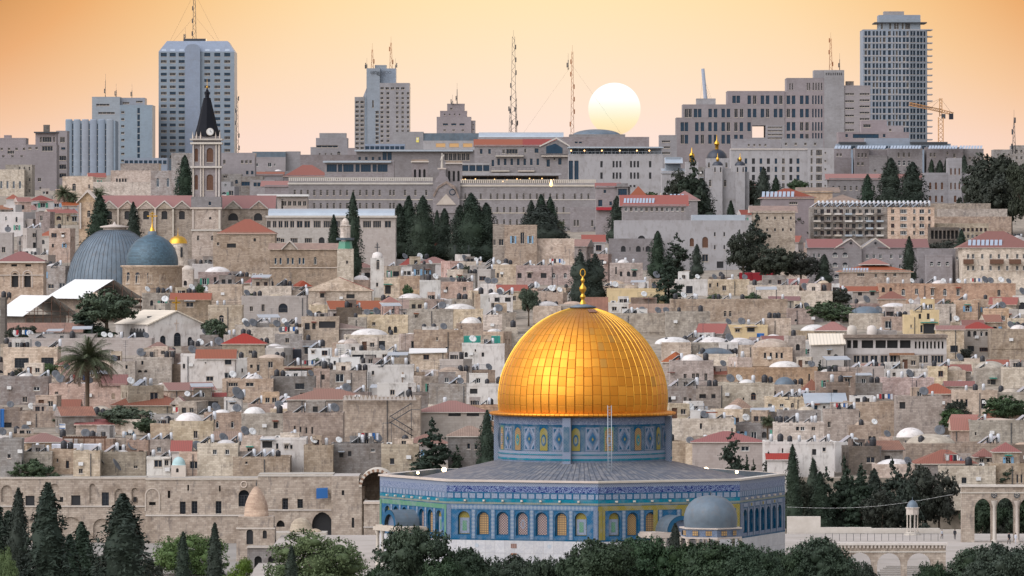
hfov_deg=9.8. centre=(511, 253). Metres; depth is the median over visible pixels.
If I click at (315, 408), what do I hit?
window
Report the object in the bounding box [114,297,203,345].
white church
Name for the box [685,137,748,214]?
gold cross church
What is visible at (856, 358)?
window
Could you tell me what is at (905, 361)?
door
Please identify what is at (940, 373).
window
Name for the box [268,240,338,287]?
pediment mansion
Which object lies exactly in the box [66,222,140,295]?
church dome
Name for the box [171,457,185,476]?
roof lantern
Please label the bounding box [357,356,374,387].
white house
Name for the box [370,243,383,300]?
white bell tower
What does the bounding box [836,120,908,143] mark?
stone block
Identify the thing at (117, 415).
leafy tree
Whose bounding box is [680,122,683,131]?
window
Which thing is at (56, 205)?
window
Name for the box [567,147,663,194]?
museum
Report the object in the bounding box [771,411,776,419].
stone house
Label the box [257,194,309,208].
white roof cafe
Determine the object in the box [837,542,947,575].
stairs arcade
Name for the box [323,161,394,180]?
gallery building
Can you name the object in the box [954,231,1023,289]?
balcony villa
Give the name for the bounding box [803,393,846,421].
white house
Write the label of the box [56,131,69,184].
balcony block
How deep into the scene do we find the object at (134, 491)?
930.44 m
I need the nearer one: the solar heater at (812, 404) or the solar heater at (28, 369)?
the solar heater at (812, 404)
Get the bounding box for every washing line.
[13,330,31,335]
[280,326,297,331]
[300,360,314,365]
[355,433,378,441]
[549,259,562,262]
[835,403,847,407]
[877,394,892,398]
[943,455,963,460]
[970,278,981,281]
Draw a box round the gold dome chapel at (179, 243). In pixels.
[169,235,193,288]
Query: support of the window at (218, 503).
in the cloister building at (175, 507)
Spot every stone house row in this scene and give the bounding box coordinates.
[834,149,851,173]
[853,148,887,173]
[886,148,922,173]
[924,147,983,172]
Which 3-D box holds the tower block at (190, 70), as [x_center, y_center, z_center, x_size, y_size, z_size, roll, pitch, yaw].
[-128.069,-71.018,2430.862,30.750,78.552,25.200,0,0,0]
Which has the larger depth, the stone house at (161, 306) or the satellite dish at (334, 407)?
the stone house at (161, 306)
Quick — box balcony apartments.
[809,207,988,245]
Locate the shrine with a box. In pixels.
[373,269,786,567]
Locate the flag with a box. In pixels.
[59,424,64,428]
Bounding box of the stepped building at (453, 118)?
[437,95,475,132]
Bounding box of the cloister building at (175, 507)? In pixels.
[145,476,257,542]
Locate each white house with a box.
[59,437,77,443]
[146,456,171,475]
[170,440,193,461]
[180,353,195,381]
[195,349,237,387]
[224,397,242,411]
[236,358,246,377]
[260,432,307,471]
[265,344,287,347]
[308,348,331,364]
[330,354,359,369]
[336,339,358,350]
[338,344,394,362]
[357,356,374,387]
[369,358,414,393]
[419,280,440,298]
[441,298,451,308]
[462,343,480,368]
[462,373,498,403]
[479,335,504,377]
[480,292,507,313]
[481,284,501,293]
[489,295,512,313]
[608,296,630,312]
[638,281,648,287]
[675,271,707,295]
[719,342,737,356]
[762,440,833,476]
[764,453,789,491]
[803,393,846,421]
[806,340,808,356]
[832,283,852,305]
[834,441,847,471]
[884,362,927,376]
[960,320,984,325]
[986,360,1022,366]
[1013,295,1023,313]
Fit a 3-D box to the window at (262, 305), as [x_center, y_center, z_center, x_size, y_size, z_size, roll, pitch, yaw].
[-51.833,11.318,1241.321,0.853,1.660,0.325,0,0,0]
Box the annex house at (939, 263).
[917,248,955,282]
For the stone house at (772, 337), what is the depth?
1156.82 m
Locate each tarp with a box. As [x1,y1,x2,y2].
[0,409,3,427]
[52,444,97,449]
[293,349,301,358]
[316,488,327,498]
[464,336,499,342]
[739,273,772,280]
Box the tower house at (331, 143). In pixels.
[310,133,356,154]
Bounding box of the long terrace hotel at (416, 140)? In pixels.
[393,132,478,148]
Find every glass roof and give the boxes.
[834,146,850,148]
[857,146,885,148]
[890,146,920,148]
[928,146,956,148]
[959,146,981,148]
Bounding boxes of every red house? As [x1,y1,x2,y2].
[256,172,284,180]
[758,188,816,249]
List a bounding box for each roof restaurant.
[265,209,396,265]
[462,173,560,182]
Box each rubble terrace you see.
[905,203,1006,216]
[934,217,1011,234]
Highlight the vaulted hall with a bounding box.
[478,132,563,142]
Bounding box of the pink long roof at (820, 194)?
[795,187,839,205]
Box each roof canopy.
[46,329,62,333]
[72,326,91,333]
[190,383,213,396]
[251,275,271,285]
[256,314,279,326]
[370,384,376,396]
[380,303,401,314]
[387,352,408,364]
[631,280,645,281]
[750,407,774,411]
[756,286,776,298]
[822,356,850,368]
[855,373,871,375]
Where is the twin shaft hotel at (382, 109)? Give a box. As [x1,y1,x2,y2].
[355,43,409,148]
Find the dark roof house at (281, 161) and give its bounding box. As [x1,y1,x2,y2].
[252,151,300,171]
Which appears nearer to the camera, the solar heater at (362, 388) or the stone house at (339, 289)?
the solar heater at (362, 388)
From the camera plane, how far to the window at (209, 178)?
1490.47 m
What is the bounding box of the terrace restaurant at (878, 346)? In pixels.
[843,325,947,366]
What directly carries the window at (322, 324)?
in the stone house at (323, 326)
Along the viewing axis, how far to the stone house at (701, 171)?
2035.92 m
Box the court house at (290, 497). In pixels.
[258,472,334,534]
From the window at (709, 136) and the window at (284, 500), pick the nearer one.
the window at (284, 500)
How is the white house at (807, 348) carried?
on the hill
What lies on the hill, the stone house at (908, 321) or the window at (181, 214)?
the stone house at (908, 321)
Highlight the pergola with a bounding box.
[62,436,106,449]
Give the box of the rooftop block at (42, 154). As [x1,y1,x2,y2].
[26,125,58,190]
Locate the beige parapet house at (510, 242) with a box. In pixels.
[493,224,573,264]
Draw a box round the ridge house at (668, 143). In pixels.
[659,135,676,167]
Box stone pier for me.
[363,500,379,534]
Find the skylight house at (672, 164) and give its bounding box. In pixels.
[661,157,684,194]
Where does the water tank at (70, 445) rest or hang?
on the stone house at (62, 461)
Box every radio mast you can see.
[235,96,239,152]
[508,30,517,131]
[524,53,604,131]
[1011,118,1015,153]
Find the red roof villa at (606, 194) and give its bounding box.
[594,183,629,243]
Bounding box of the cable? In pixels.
[798,494,952,507]
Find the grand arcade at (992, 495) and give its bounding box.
[959,485,1023,541]
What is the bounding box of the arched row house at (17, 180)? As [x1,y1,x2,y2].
[0,165,34,196]
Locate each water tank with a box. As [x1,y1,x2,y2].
[60,429,65,437]
[61,440,66,448]
[68,442,73,448]
[69,331,74,337]
[89,430,95,436]
[94,407,99,414]
[252,350,256,357]
[274,369,279,375]
[275,450,280,456]
[276,405,282,412]
[282,279,287,285]
[320,339,324,347]
[322,361,327,368]
[406,389,411,396]
[464,365,468,371]
[478,287,483,293]
[510,320,515,326]
[703,353,708,359]
[761,374,767,382]
[768,376,772,382]
[777,416,782,422]
[777,433,783,441]
[787,435,791,441]
[798,378,802,386]
[822,284,826,290]
[838,375,842,381]
[869,437,875,445]
[918,435,923,441]
[965,456,971,465]
[980,355,984,361]
[998,385,1003,391]
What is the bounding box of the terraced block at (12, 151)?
[0,135,28,168]
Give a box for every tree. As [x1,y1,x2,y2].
[0,507,8,554]
[0,546,18,575]
[1,487,34,575]
[3,325,37,341]
[4,510,11,553]
[6,458,54,476]
[12,367,23,374]
[18,482,73,575]
[44,363,58,374]
[48,472,61,475]
[53,184,75,203]
[53,335,122,405]
[58,533,87,575]
[65,191,80,201]
[71,305,119,336]
[72,521,103,575]
[75,288,138,331]
[79,194,111,245]
[84,493,163,575]
[92,186,109,196]
[95,552,105,575]
[98,405,153,424]
[126,202,143,235]
[132,417,155,433]
[143,557,154,575]
[149,564,163,575]
[151,531,229,575]
[173,155,191,194]
[173,531,193,575]
[195,283,205,292]
[200,318,227,337]
[204,522,226,575]
[222,556,252,575]
[263,528,369,575]
[283,546,297,575]
[327,214,340,242]
[345,191,365,276]
[363,564,384,575]
[370,522,454,575]
[395,203,410,258]
[398,195,416,258]
[402,284,413,293]
[405,195,443,258]
[409,416,455,470]
[422,557,466,575]
[434,210,439,241]
[435,208,453,260]
[441,546,500,575]
[443,205,467,260]
[449,445,463,467]
[450,193,489,257]
[469,208,492,261]
[474,410,493,463]
[478,202,496,261]
[485,553,526,575]
[488,443,493,458]
[515,555,561,575]
[517,204,573,238]
[518,287,540,325]
[523,200,534,223]
[536,194,546,206]
[546,197,562,227]
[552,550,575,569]
[553,537,638,575]
[562,251,612,301]
[603,196,621,242]
[617,534,674,575]
[645,231,667,278]
[647,541,695,575]
[650,250,686,303]
[660,232,701,278]
[663,168,696,194]
[667,523,683,550]
[676,153,715,214]
[681,538,759,575]
[689,244,705,278]
[697,178,716,214]
[717,428,743,469]
[722,543,784,575]
[725,229,761,278]
[727,200,736,214]
[736,213,779,276]
[742,454,749,470]
[745,291,762,298]
[749,180,759,205]
[751,245,795,274]
[753,167,771,205]
[759,415,773,439]
[762,450,768,471]
[770,177,782,191]
[770,546,805,575]
[783,444,802,532]
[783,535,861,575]
[784,250,819,278]
[785,479,813,515]
[787,178,809,189]
[803,471,835,526]
[804,300,854,321]
[807,457,817,499]
[813,254,834,282]
[814,466,840,525]
[816,360,824,370]
[827,496,860,522]
[831,454,855,526]
[832,287,851,303]
[838,463,884,527]
[842,467,865,491]
[852,560,879,575]
[856,174,876,206]
[858,487,904,527]
[862,468,881,504]
[874,157,903,204]
[875,196,890,206]
[876,458,904,527]
[891,162,930,206]
[891,463,938,523]
[895,460,929,527]
[901,236,918,279]
[912,561,947,575]
[919,469,960,527]
[927,159,936,172]
[929,239,956,247]
[934,160,944,172]
[939,408,964,427]
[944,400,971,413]
[945,545,987,575]
[954,229,965,246]
[956,152,1012,202]
[958,499,1011,533]
[960,348,972,359]
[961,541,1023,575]
[962,155,970,172]
[978,165,1023,234]
[982,395,1023,418]
[982,504,1012,533]
[997,458,1013,482]
[997,498,1023,533]
[1005,160,1023,223]
[1005,501,1023,533]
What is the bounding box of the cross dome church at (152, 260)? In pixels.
[121,212,183,299]
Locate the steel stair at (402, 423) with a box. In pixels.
[389,403,419,441]
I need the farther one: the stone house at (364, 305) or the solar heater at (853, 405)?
the stone house at (364, 305)
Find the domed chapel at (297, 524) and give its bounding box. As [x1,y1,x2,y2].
[276,518,327,540]
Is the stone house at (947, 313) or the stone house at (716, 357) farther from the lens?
the stone house at (947, 313)
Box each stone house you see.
[0,205,12,211]
[0,205,34,236]
[0,233,13,258]
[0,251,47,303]
[0,297,6,346]
[0,344,7,356]
[0,362,2,372]
[0,372,51,404]
[0,407,22,426]
[0,437,23,476]
[3,339,60,374]
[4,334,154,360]
[6,194,16,204]
[6,428,39,437]
[7,323,85,334]
[13,197,31,211]
[17,236,22,251]
[20,403,54,426]
[23,228,41,253]
[23,248,55,263]
[24,433,69,450]
[24,444,52,475]
[26,219,35,227]
[31,195,54,211]
[31,205,37,218]
[35,188,52,198]
[35,212,54,232]
[42,231,48,251]
[44,209,78,224]
[47,264,68,294]
[49,228,74,262]
[49,382,129,407]
[51,448,76,473]
[52,199,66,208]
[53,406,95,434]
[60,369,69,380]
[61,202,78,214]
[61,399,82,406]
[70,348,112,381]
[73,450,101,475]
[74,419,120,434]
[85,425,115,449]
[87,173,106,181]
[93,406,109,409]
[101,374,128,398]
[101,450,146,475]
[106,427,131,449]
[109,395,173,413]
[111,351,136,384]
[121,383,163,402]
[121,414,153,434]
[126,439,149,455]
[133,348,173,382]
[142,293,170,309]
[147,342,175,363]
[150,418,173,437]
[150,438,172,455]
[152,401,207,421]
[153,303,170,309]
[161,382,217,398]
[169,293,212,322]
[170,396,185,412]
[170,412,214,441]
[172,362,180,381]
[174,353,181,363]
[175,287,186,292]
[179,450,196,475]
[181,346,221,352]
[182,388,225,410]
[188,259,195,265]
[192,256,212,278]
[197,440,239,475]
[198,267,244,290]
[200,334,218,345]
[204,409,242,430]
[208,275,243,304]
[208,305,243,334]
[212,393,227,396]
[213,431,243,441]
[221,182,238,194]
[221,334,267,357]
[222,374,273,402]
[223,335,251,341]
[230,271,250,285]
[233,451,291,475]
[235,325,255,334]
[238,327,303,342]
[238,435,263,454]
[241,294,307,323]
[241,407,282,435]
[244,274,256,285]
[244,278,291,294]
[247,354,284,377]
[248,392,279,411]
[256,320,272,326]
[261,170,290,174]
[265,347,292,364]
[269,324,300,326]
[270,371,315,401]
[270,403,286,411]
[275,332,301,348]
[279,284,304,294]
[280,365,332,374]
[283,401,344,443]
[285,389,359,410]
[293,281,312,289]
[300,340,321,364]
[301,313,339,347]
[304,435,333,471]
[305,277,373,309]
[309,303,327,312]
[314,368,330,387]
[325,301,380,315]
[330,362,366,390]
[331,436,383,474]
[332,340,344,356]
[336,299,361,323]
[339,323,365,340]
[343,383,421,442]
[344,329,398,350]
[348,317,366,328]
[349,391,371,394]
[354,275,369,288]
[358,314,407,333]
[359,263,369,279]
[379,297,400,313]
[381,438,418,472]
[384,266,400,277]
[384,278,399,297]
[389,358,403,363]
[394,293,429,300]
[396,257,425,265]
[397,350,409,363]
[398,267,419,295]
[399,258,408,270]
[399,299,421,313]
[399,333,413,349]
[402,372,424,382]
[406,300,452,332]
[407,256,434,279]
[408,383,427,408]
[409,348,446,371]
[413,376,437,403]
[413,434,447,462]
[414,326,462,358]
[420,257,444,275]
[421,370,438,375]
[421,400,485,441]
[422,292,443,308]
[429,372,466,403]
[436,367,466,382]
[438,277,461,281]
[439,352,471,382]
[441,254,481,276]
[441,280,472,298]
[445,304,482,328]
[446,426,481,467]
[447,269,467,276]
[453,299,471,305]
[456,317,482,342]
[459,256,480,268]
[463,273,477,289]
[468,288,478,305]
[469,397,497,431]
[470,265,490,272]
[472,370,494,382]
[475,294,479,308]
[477,269,494,287]
[483,314,501,330]
[483,329,511,362]
[493,263,516,284]
[495,285,527,309]
[495,303,515,330]
[504,327,517,351]
[516,265,573,285]
[533,301,560,325]
[537,291,550,302]
[541,288,567,304]
[559,301,579,310]
[574,239,594,263]
[581,235,605,253]
[584,297,607,311]
[591,254,611,281]
[603,280,628,287]
[606,284,663,303]
[610,259,642,284]
[612,309,664,335]
[628,304,669,312]
[630,297,656,303]
[648,279,662,287]
[655,337,690,359]
[661,352,679,379]
[665,311,709,337]
[667,354,713,385]
[667,378,695,402]
[670,299,787,321]
[672,410,733,442]
[672,440,685,463]
[683,401,703,409]
[686,436,705,464]
[688,332,725,353]
[690,431,761,470]
[691,337,725,354]
[696,323,730,337]
[696,348,735,365]
[696,385,720,409]
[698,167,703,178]
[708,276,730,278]
[708,278,748,295]
[710,405,750,432]
[713,366,726,371]
[713,368,726,381]
[718,379,773,407]
[727,361,817,387]
[728,323,767,338]
[728,338,754,356]
[728,357,751,366]
[729,398,751,407]
[736,410,771,439]
[737,210,751,219]
[747,275,798,297]
[749,334,778,342]
[752,339,792,365]
[759,336,783,340]
[764,318,790,335]
[764,394,804,411]
[768,296,800,307]
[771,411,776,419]
[772,421,823,439]
[774,377,800,395]
[777,406,820,420]
[784,335,805,362]
[786,301,814,324]
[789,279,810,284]
[789,324,835,339]
[793,283,832,305]
[795,236,804,251]
[799,280,831,290]
[801,379,814,392]
[808,333,845,369]
[811,307,839,321]
[814,322,846,333]
[814,369,855,394]
[822,402,858,440]
[825,381,848,400]
[838,367,865,372]
[840,286,878,302]
[840,311,851,327]
[841,439,881,474]
[843,395,893,435]
[847,421,880,442]
[848,306,883,328]
[850,301,879,309]
[855,375,882,400]
[861,366,883,381]
[865,440,904,460]
[872,459,914,477]
[876,280,1015,303]
[876,291,906,305]
[879,377,933,398]
[879,436,892,440]
[880,303,902,315]
[881,307,901,330]
[893,427,923,443]
[894,387,942,435]
[902,315,917,333]
[902,434,1000,460]
[903,293,955,323]
[910,299,938,333]
[911,449,978,486]
[927,366,947,383]
[927,383,950,408]
[934,325,965,358]
[938,453,995,509]
[942,381,974,389]
[942,409,950,434]
[944,364,971,379]
[947,366,965,380]
[947,414,979,437]
[948,417,983,440]
[950,322,959,324]
[950,358,980,373]
[951,389,997,415]
[954,300,978,320]
[964,322,992,355]
[968,418,1023,443]
[971,448,991,463]
[973,361,1004,385]
[974,299,989,318]
[979,315,1002,327]
[983,298,1008,327]
[986,409,1007,417]
[988,297,1019,313]
[988,325,1023,359]
[988,462,1023,484]
[990,442,1021,462]
[997,389,1023,413]
[1001,360,1023,387]
[1005,307,1017,317]
[1007,318,1023,327]
[1007,415,1023,418]
[1009,442,1023,461]
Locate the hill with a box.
[0,164,1023,533]
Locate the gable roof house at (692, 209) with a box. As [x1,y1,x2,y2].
[670,191,700,219]
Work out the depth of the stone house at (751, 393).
1055.23 m
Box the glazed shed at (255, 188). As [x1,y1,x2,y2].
[250,180,275,194]
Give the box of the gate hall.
[331,467,390,534]
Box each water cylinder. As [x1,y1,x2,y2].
[80,443,83,450]
[769,434,772,441]
[830,374,833,381]
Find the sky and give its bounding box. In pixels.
[0,0,1023,160]
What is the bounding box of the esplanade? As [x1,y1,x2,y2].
[249,534,1023,575]
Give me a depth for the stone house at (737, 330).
1189.74 m
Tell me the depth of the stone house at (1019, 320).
1186.03 m
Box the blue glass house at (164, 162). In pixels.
[124,158,168,170]
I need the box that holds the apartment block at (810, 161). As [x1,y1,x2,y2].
[729,138,833,192]
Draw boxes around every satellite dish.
[0,428,6,434]
[7,401,13,406]
[21,424,29,428]
[35,341,40,346]
[52,370,59,378]
[56,374,64,382]
[81,429,89,436]
[113,459,120,472]
[127,377,133,383]
[136,348,145,355]
[161,296,168,301]
[188,345,195,352]
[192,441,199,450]
[212,402,220,410]
[215,337,223,344]
[219,433,227,439]
[229,371,235,378]
[232,387,243,398]
[232,404,240,412]
[241,426,249,435]
[243,320,249,326]
[249,319,256,325]
[249,428,255,434]
[273,320,280,326]
[275,401,282,406]
[306,310,312,315]
[330,403,339,412]
[342,383,350,390]
[364,309,369,314]
[373,307,379,313]
[374,434,381,441]
[438,302,445,307]
[440,323,446,329]
[457,377,463,383]
[469,335,476,342]
[491,278,497,283]
[494,304,502,311]
[549,285,554,291]
[612,281,618,286]
[653,271,659,277]
[686,437,693,442]
[700,410,708,417]
[725,333,733,340]
[726,374,734,381]
[736,374,742,382]
[738,318,745,324]
[743,414,749,420]
[801,283,806,290]
[808,360,814,366]
[863,295,869,302]
[875,306,881,312]
[884,430,890,436]
[904,457,911,463]
[906,369,913,376]
[919,387,928,395]
[934,425,944,434]
[956,353,963,360]
[982,276,987,282]
[999,302,1005,307]
[1007,321,1014,327]
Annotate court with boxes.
[29,543,245,575]
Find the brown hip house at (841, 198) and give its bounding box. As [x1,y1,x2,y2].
[822,195,862,206]
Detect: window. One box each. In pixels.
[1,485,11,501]
[4,422,11,426]
[12,273,17,286]
[15,358,28,367]
[24,273,30,286]
[26,496,34,505]
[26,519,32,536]
[38,203,47,207]
[41,358,53,364]
[42,146,52,150]
[43,137,51,141]
[48,284,53,288]
[51,233,56,237]
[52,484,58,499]
[54,203,61,207]
[59,156,65,160]
[59,173,65,177]
[60,137,64,142]
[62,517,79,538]
[71,495,79,504]
[72,216,76,221]
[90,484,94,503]
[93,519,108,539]
[98,112,114,113]
[102,492,108,505]
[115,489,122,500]
[125,211,129,218]
[126,272,129,283]
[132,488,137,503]
[135,272,139,283]
[143,211,148,218]
[150,392,157,398]
[153,460,162,467]
[160,336,164,343]
[162,211,166,218]
[174,333,180,345]
[179,211,184,218]
[179,502,185,514]
[180,247,182,256]
[186,302,193,307]
[190,461,196,468]
[192,501,196,512]
[193,431,197,438]
[195,148,197,161]
[195,175,197,189]
[200,278,208,284]
[206,148,213,162]
[206,174,213,190]
[206,376,213,381]
[208,401,217,407]
[216,501,220,512]
[224,373,231,377]
[225,360,230,364]
[227,243,235,247]
[228,213,237,220]
[228,382,237,386]
[239,490,248,505]
[241,182,249,185]
[246,382,253,386]
[247,529,252,543]
[254,213,261,220]
[255,556,261,566]
[261,304,264,311]
[262,441,271,447]
[263,530,266,537]
[268,361,272,367]
[268,556,274,562]
[277,520,284,526]
[278,221,282,227]
[279,303,287,312]
[282,498,287,508]
[284,221,288,227]
[290,238,297,242]
[295,383,304,389]
[297,221,302,227]
[297,499,302,508]
[304,221,309,227]
[305,238,311,242]
[305,323,309,329]
[307,190,380,208]
[312,512,330,534]
[313,221,320,227]
[313,406,317,411]
[316,145,337,147]
[319,237,324,242]
[319,321,335,327]
[321,350,327,355]
[323,221,330,227]
[327,164,336,171]
[335,374,343,382]
[338,164,341,171]
[343,164,353,171]
[346,294,354,297]
[352,355,363,359]
[356,164,359,171]
[361,164,370,171]
[363,221,370,227]
[373,164,376,171]
[373,221,380,227]
[376,260,379,269]
[378,164,387,171]
[379,341,384,348]
[383,152,386,159]
[385,221,390,227]
[385,286,390,293]
[388,152,391,159]
[390,390,394,395]
[393,271,398,276]
[414,269,421,275]
[421,509,423,525]
[423,355,428,359]
[425,384,428,392]
[429,510,432,532]
[438,511,440,532]
[444,153,447,160]
[448,413,460,415]
[453,153,456,160]
[457,153,460,160]
[459,511,469,534]
[462,165,468,171]
[462,177,469,182]
[466,153,469,160]
[467,413,478,415]
[469,165,475,171]
[470,389,476,393]
[471,177,478,182]
[476,165,482,171]
[476,378,480,383]
[478,511,488,534]
[479,177,486,182]
[479,276,485,280]
[483,165,489,171]
[488,177,495,182]
[497,512,508,534]
[499,239,503,245]
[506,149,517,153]
[510,236,515,243]
[517,512,527,535]
[520,232,523,243]
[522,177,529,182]
[527,236,532,243]
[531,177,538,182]
[536,512,547,535]
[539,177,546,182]
[541,273,546,277]
[546,144,561,152]
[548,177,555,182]
[556,513,566,535]
[569,161,572,181]
[574,161,578,181]
[575,513,586,536]
[596,245,601,250]
[609,513,618,536]
[618,189,626,194]
[627,512,637,535]
[646,512,652,530]
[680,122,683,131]
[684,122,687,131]
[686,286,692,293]
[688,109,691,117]
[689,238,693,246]
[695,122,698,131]
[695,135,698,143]
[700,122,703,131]
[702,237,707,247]
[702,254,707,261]
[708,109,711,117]
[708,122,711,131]
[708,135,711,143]
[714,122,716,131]
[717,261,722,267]
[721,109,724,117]
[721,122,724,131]
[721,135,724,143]
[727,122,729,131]
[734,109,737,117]
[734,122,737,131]
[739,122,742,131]
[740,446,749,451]
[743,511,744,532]
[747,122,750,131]
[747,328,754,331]
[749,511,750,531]
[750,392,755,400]
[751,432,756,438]
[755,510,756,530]
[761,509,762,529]
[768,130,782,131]
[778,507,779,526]
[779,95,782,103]
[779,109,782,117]
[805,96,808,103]
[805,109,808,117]
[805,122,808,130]
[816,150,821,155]
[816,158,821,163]
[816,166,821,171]
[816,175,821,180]
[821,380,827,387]
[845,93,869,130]
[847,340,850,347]
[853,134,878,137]
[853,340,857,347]
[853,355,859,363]
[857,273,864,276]
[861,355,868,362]
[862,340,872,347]
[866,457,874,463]
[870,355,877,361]
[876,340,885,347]
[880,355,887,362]
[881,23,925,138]
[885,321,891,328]
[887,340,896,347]
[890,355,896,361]
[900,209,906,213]
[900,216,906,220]
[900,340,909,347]
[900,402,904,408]
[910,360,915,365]
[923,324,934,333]
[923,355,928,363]
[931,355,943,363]
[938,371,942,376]
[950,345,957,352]
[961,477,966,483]
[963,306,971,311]
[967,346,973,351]
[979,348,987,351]
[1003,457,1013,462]
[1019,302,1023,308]
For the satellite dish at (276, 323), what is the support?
on the stone house at (263, 332)
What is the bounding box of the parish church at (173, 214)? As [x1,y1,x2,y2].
[76,190,276,258]
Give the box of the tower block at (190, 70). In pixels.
[159,0,236,170]
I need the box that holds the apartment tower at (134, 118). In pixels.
[92,80,154,169]
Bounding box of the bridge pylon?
[700,69,709,97]
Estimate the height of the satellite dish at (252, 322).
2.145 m
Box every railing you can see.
[138,352,157,356]
[341,437,363,442]
[472,365,489,369]
[695,380,712,385]
[772,313,789,317]
[825,533,937,540]
[826,403,846,408]
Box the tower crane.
[909,98,953,141]
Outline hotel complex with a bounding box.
[675,38,869,168]
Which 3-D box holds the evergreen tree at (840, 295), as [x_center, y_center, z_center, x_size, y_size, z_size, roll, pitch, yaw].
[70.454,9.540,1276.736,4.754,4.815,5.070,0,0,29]
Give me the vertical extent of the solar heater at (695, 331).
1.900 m
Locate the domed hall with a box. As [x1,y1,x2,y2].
[563,129,648,146]
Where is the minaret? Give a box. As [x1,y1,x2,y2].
[336,218,353,281]
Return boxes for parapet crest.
[343,395,415,399]
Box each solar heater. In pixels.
[17,367,29,375]
[39,445,48,451]
[40,370,48,375]
[48,339,61,346]
[51,260,61,267]
[89,443,101,450]
[104,443,118,451]
[132,377,146,385]
[140,433,149,439]
[153,433,161,438]
[160,450,170,456]
[162,432,172,438]
[192,390,201,396]
[199,406,210,414]
[200,434,213,442]
[202,411,215,422]
[231,433,241,444]
[242,449,255,457]
[250,395,261,403]
[255,449,265,456]
[263,449,273,456]
[279,393,286,402]
[287,358,299,365]
[288,317,297,323]
[292,403,305,412]
[296,288,307,295]
[309,340,319,347]
[318,404,330,412]
[352,434,363,442]
[354,385,364,391]
[374,357,386,366]
[382,357,393,366]
[387,344,396,350]
[425,371,433,375]
[448,375,460,383]
[480,397,490,404]
[484,307,495,314]
[502,287,513,294]
[528,281,536,288]
[668,379,677,385]
[672,353,682,359]
[686,377,698,387]
[687,330,696,337]
[717,412,725,417]
[755,318,764,324]
[773,391,782,396]
[781,389,793,399]
[784,413,798,422]
[789,278,799,284]
[789,389,800,396]
[798,388,808,396]
[803,416,812,422]
[805,435,815,441]
[806,401,813,408]
[818,434,829,441]
[839,433,853,441]
[847,402,855,408]
[848,201,857,206]
[864,360,874,365]
[912,201,921,206]
[913,303,924,311]
[917,372,925,378]
[939,359,949,368]
[978,434,992,442]
[984,434,999,442]
[990,302,998,307]
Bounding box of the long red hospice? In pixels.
[824,174,921,200]
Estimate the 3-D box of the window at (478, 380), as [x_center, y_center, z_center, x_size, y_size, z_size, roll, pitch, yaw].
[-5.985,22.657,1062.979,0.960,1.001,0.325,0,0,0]
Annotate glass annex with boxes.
[462,163,489,172]
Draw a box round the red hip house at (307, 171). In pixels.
[283,165,324,180]
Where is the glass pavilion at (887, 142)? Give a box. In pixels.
[836,138,950,173]
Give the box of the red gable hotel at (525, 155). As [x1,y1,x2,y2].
[473,137,569,182]
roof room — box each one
[24,363,44,375]
[35,395,61,410]
[152,346,168,356]
[359,338,378,350]
[667,403,689,417]
[796,357,812,366]
[900,355,918,368]
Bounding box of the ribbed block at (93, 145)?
[65,119,117,175]
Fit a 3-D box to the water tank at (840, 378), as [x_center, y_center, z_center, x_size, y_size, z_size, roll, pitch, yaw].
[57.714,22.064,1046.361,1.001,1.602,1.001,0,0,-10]
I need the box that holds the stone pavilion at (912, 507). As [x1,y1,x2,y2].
[904,497,920,534]
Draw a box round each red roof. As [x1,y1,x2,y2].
[260,181,287,193]
[630,186,645,194]
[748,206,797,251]
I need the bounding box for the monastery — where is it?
[288,153,595,231]
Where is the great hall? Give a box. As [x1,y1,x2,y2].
[608,215,751,270]
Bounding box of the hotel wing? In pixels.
[300,144,474,181]
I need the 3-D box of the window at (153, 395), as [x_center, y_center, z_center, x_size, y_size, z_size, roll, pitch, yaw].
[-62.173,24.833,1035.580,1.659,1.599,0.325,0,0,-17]
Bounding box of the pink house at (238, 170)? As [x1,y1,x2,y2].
[221,153,263,194]
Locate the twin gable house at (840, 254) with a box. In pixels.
[804,238,928,282]
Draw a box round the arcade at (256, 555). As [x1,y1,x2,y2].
[247,546,279,573]
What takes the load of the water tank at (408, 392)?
on the stone house at (371, 416)
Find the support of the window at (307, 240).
in the vault roof restaurant at (378, 226)
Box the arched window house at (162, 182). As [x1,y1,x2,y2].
[151,153,191,194]
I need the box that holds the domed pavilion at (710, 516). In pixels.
[679,491,742,549]
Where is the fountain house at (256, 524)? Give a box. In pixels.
[236,480,275,560]
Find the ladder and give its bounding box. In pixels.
[607,405,611,470]
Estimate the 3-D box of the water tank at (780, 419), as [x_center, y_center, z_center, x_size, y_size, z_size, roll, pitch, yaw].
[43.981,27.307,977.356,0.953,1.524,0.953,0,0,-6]
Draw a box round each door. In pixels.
[362,341,366,350]
[672,408,676,417]
[903,359,907,368]
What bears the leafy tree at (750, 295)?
on the hill
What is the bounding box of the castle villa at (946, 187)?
[922,158,970,202]
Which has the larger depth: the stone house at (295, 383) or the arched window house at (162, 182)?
the arched window house at (162, 182)
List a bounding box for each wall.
[0,475,147,541]
[62,163,160,200]
[787,516,960,533]
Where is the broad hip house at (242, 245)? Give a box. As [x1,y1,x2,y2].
[213,219,277,274]
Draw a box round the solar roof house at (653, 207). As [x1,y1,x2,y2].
[619,195,688,219]
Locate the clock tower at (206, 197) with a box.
[190,86,223,263]
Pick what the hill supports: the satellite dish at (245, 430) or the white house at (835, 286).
the white house at (835, 286)
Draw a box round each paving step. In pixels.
[877,571,920,572]
[877,573,916,574]
[880,569,951,570]
[883,568,946,568]
[886,566,948,566]

